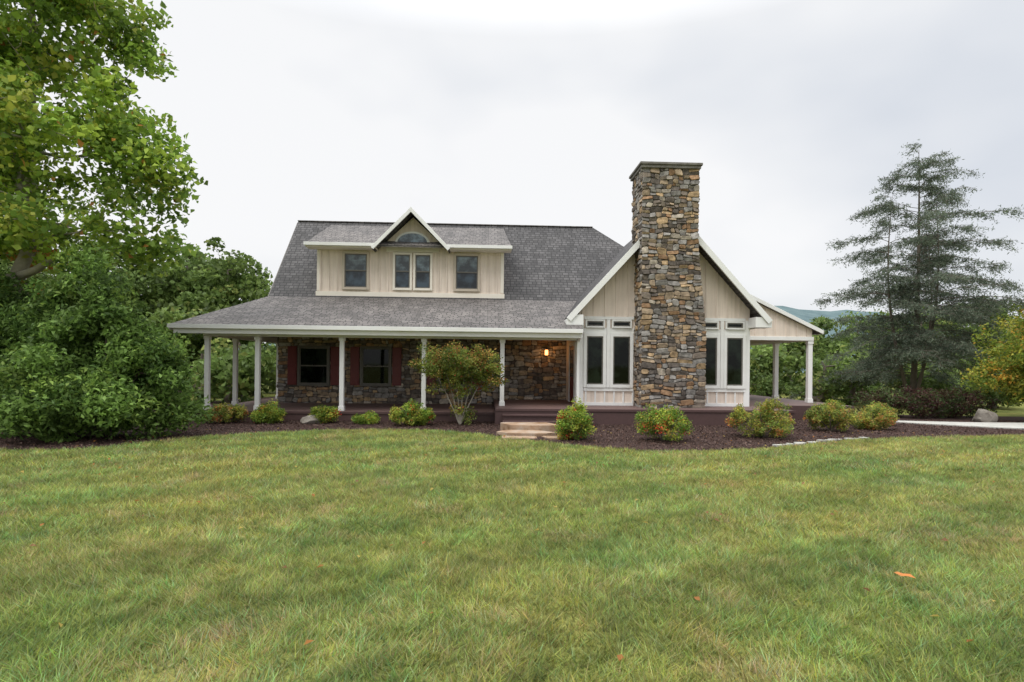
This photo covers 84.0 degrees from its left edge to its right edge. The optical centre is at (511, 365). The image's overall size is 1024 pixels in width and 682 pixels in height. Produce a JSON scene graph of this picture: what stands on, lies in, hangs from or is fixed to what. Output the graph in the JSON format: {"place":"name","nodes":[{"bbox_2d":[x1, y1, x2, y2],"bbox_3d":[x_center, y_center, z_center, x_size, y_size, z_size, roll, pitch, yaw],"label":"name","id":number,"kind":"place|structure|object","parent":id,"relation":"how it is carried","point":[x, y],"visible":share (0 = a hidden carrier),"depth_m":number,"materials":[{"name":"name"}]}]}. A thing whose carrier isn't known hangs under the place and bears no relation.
{"place":"outdoors","nodes":[
{"label":"outdoors","id":0,"kind":"place"},
{"bbox_2d":[0,372,1023,681],"bbox_3d":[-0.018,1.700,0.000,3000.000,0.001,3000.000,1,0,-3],"label":"ground","id":1,"kind":"structure","parent":0,"point":[1014,410],"depth_m":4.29,"materials":[{"name":"green plant"}]},
{"bbox_2d":[0,229,275,407],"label":"background trees","id":2,"kind":"object","parent":1,"relation":"on","point":[201,283],"visible":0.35,"depth_m":31.18,"materials":[{"name":"green plant"}]},
{"bbox_2d":[0,397,1023,450],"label":"mulch bed","id":3,"kind":"object","parent":1,"relation":"on","point":[623,437],"visible":0.34,"depth_m":14.51,"materials":[{"name":"brown soil"}]},
{"bbox_2d":[0,0,207,319],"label":"maple tree","id":4,"kind":"object","parent":3,"relation":"on","point":[29,64],"visible":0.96,"depth_m":13.68,"materials":[{"name":"green plant"}]},
{"bbox_2d":[0,243,214,442],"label":"green shrub","id":5,"kind":"object","parent":3,"relation":"on","point":[57,383],"visible":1,"depth_m":12.37,"materials":[{"name":"green plant"}]},
{"bbox_2d":[204,402,248,422],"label":"azalea shrub","id":6,"kind":"object","parent":3,"relation":"on","point":[226,413],"visible":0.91,"depth_m":15.86,"materials":[{"name":"green plant"}]},
{"bbox_2d":[248,399,287,423],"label":"azalea shrub","id":7,"kind":"object","parent":3,"relation":"on","point":[265,413],"visible":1,"depth_m":15.84,"materials":[{"name":"green plant"}]},
{"bbox_2d":[300,415,320,423],"bbox_3d":[-5.662,1.552,16.042,0.585,0.344,0.349,1,0,-24],"label":"boulder","id":8,"kind":"object","parent":3,"relation":"on","point":[307,419],"visible":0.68,"depth_m":15.96,"materials":[{"name":"stone"}]},
{"bbox_2d":[307,405,341,423],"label":"azalea shrub","id":9,"kind":"object","parent":3,"relation":"on","point":[326,414],"visible":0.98,"depth_m":16.06,"materials":[{"name":"green plant"}]},
{"bbox_2d":[351,410,380,423],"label":"azalea shrub","id":10,"kind":"object","parent":3,"relation":"on","point":[370,417],"visible":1,"depth_m":16.00,"materials":[{"name":"green plant"}]},
{"bbox_2d":[388,398,435,425],"bbox_3d":[-2.768,1.288,15.813,1.339,0.790,1.201,1,0,-3],"label":"azalea shrub","id":11,"kind":"object","parent":3,"relation":"on","point":[411,413],"visible":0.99,"depth_m":15.63,"materials":[{"name":"green plant"}]},
{"bbox_2d":[407,339,507,424],"bbox_3d":[-1.503,0.470,16.150,2.676,2.452,1.967,1,0,-29],"label":"tall garden shrub","id":12,"kind":"object","parent":3,"relation":"on","point":[448,363],"visible":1,"depth_m":15.99,"materials":[{"name":"green plant"}]},
{"bbox_2d":[167,161,853,426],"bbox_3d":[0.540,-2.255,23.134,21.590,7.920,14.820,1,0,-3],"label":"farmhouse with porch","id":13,"kind":"object","parent":3,"relation":"on","point":[661,308],"visible":0.93,"depth_m":18.68,"materials":[{"name":"wood"}]},
{"bbox_2d":[346,271,476,287],"bbox_3d":[-3.680,-3.151,20.843,4.760,0.545,0.021,1,0,-2],"label":"window panes upper","id":14,"kind":"structure","parent":13,"relation":"in","point":[353,278],"depth_m":20.83,"materials":[{"name":"glass"}]},
{"bbox_2d":[346,255,476,271],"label":"window panes with blinds","id":15,"kind":"structure","parent":13,"relation":"in","point":[353,262],"depth_m":20.82,"materials":[{"name":"glass"}]},
{"bbox_2d":[397,233,426,241],"bbox_3d":[-3.642,-4.668,20.799,1.080,0.339,0.060,1,0,-2],"label":"arch window glass","id":16,"kind":"structure","parent":13,"relation":"in","point":[410,237],"depth_m":20.77,"materials":[{"name":"grey glass"}]},
{"bbox_2d":[301,322,741,383],"bbox_3d":[-0.089,-0.361,19.472,15.032,2.080,1.713,1,0,14],"label":"window panes lower","id":17,"kind":"structure","parent":13,"relation":"in","point":[371,357],"depth_m":18.19,"materials":[{"name":"black glass"}]},
{"bbox_2d":[569,346,573,402],"bbox_3d":[2.034,0.286,19.257,0.050,1.890,0.940,1,0,-2],"label":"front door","id":18,"kind":"structure","parent":13,"relation":"in","point":[572,347],"depth_m":19.18,"materials":[{"name":"brown wood"}]},
{"bbox_2d":[496,422,566,439],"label":"flagstone steps","id":19,"kind":"structure","parent":3,"relation":"on","point":[528,430],"depth_m":14.37,"materials":[{"name":"beige stone"}]},
{"bbox_2d":[553,396,596,439],"bbox_3d":[1.454,1.214,13.081,0.965,1.021,1.083,1,0,-3],"label":"azalea shrub","id":20,"kind":"object","parent":3,"relation":"on","point":[576,422],"visible":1,"depth_m":12.95,"materials":[{"name":"green plant"}]},
{"bbox_2d":[633,403,694,441],"bbox_3d":[3.470,1.308,13.037,1.345,0.880,1.298,1,0,-3],"label":"azalea shrub","id":21,"kind":"object","parent":3,"relation":"on","point":[655,422],"visible":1,"depth_m":12.91,"materials":[{"name":"green plant"}]},
{"bbox_2d":[725,396,795,438],"bbox_3d":[6.075,1.254,13.897,1.552,1.043,1.512,1,0,30],"label":"azalea shrub","id":22,"kind":"object","parent":3,"relation":"on","point":[773,418],"visible":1,"depth_m":13.76,"materials":[{"name":"green plant"}]},
{"bbox_2d":[772,437,868,446],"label":"bed edging stones","id":23,"kind":"object","parent":3,"relation":"on","point":[798,443],"visible":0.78,"depth_m":12.94,"materials":[{"name":"stone"}]},
{"bbox_2d":[803,400,862,431],"bbox_3d":[8.620,1.360,15.361,1.404,0.883,1.307,1,0,23],"label":"azalea shrub","id":24,"kind":"object","parent":3,"relation":"on","point":[841,421],"visible":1,"depth_m":15.30,"materials":[{"name":"green plant"}]},
{"bbox_2d":[818,399,854,420],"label":"azalea shrub","id":25,"kind":"object","parent":3,"relation":"on","point":[824,404],"visible":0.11,"depth_m":17.39,"materials":[{"name":"green plant"}]},
{"bbox_2d":[850,404,899,429],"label":"azalea shrub","id":26,"kind":"object","parent":3,"relation":"on","point":[870,421],"visible":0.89,"depth_m":15.89,"materials":[{"name":"green plant"}]},
{"bbox_2d":[860,401,897,424],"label":"azalea shrub","id":27,"kind":"object","parent":3,"relation":"on","point":[882,405],"visible":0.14,"depth_m":17.23,"materials":[{"name":"green plant"}]},
{"bbox_2d":[852,384,1004,418],"bbox_3d":[14.800,1.266,20.385,5.256,1.232,2.521,1,0,-3],"label":"barberry shrub","id":28,"kind":"object","parent":3,"relation":"on","point":[952,402],"visible":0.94,"depth_m":20.00,"materials":[{"name":"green plant"}]},
{"bbox_2d":[972,409,997,421],"bbox_3d":[15.604,1.734,18.779,0.681,0.635,0.581,1,0,38],"label":"boulder","id":29,"kind":"object","parent":3,"relation":"on","point":[983,415],"visible":0.69,"depth_m":18.58,"materials":[{"name":"stone"}]},
{"bbox_2d":[960,314,1023,406],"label":"yellow maple tree","id":30,"kind":"object","parent":3,"relation":"on","point":[1011,384],"visible":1,"depth_m":18.68,"materials":[{"name":"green plant"}]},
{"bbox_2d":[987,296,1023,396],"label":"yellow maple tree","id":31,"kind":"object","parent":3,"relation":"on","point":[1020,310],"visible":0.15,"depth_m":21.30,"materials":[{"name":"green plant"}]},
{"bbox_2d":[3,428,1023,660],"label":"fallen leaves","id":32,"kind":"object","parent":1,"relation":"on","point":[618,656],"visible":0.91,"depth_m":8.09,"materials":[{"name":"brown plant"}]},
{"bbox_2d":[750,368,1019,407],"bbox_3d":[17.278,0.984,26.724,12.519,2.018,3.655,1,0,6],"label":"green shrub row","id":33,"kind":"object","parent":1,"relation":"on","point":[825,391],"visible":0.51,"depth_m":26.41,"materials":[{"name":"green plant"}]},
{"bbox_2d":[749,295,1023,402],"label":"background trees","id":34,"kind":"object","parent":1,"relation":"on","point":[792,356],"visible":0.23,"depth_m":36.72,"materials":[{"name":"green plant"}]},
{"bbox_2d":[784,139,1023,405],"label":"cedar tree","id":35,"kind":"object","parent":1,"relation":"on","point":[907,291],"visible":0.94,"depth_m":24.10,"materials":[{"name":"green plant"}]},
{"bbox_2d":[894,572,914,577],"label":"fallen maple leaf","id":36,"kind":"object","parent":1,"relation":"on","point":[903,574],"visible":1,"depth_m":4.49,"materials":[{"name":"orange plant"}]},
{"bbox_2d":[896,420,1023,429],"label":"concrete walkway","id":37,"kind":"structure","parent":1,"relation":"on","point":[1003,425],"depth_m":17.55,"materials":[{"name":"white concrete"}]},
{"bbox_2d":[0,0,1023,342],"label":"sky","id":38,"kind":"structure","parent":0,"point":[503,112],"materials":[{"name":"white"}]},
{"bbox_2d":[238,306,1010,372],"bbox_3d":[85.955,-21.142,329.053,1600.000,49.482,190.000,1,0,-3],"label":"hills","id":39,"kind":"structure","parent":0,"point":[806,315],"depth_m":333.31,"materials":[{"name":"green plant"}]}
]}

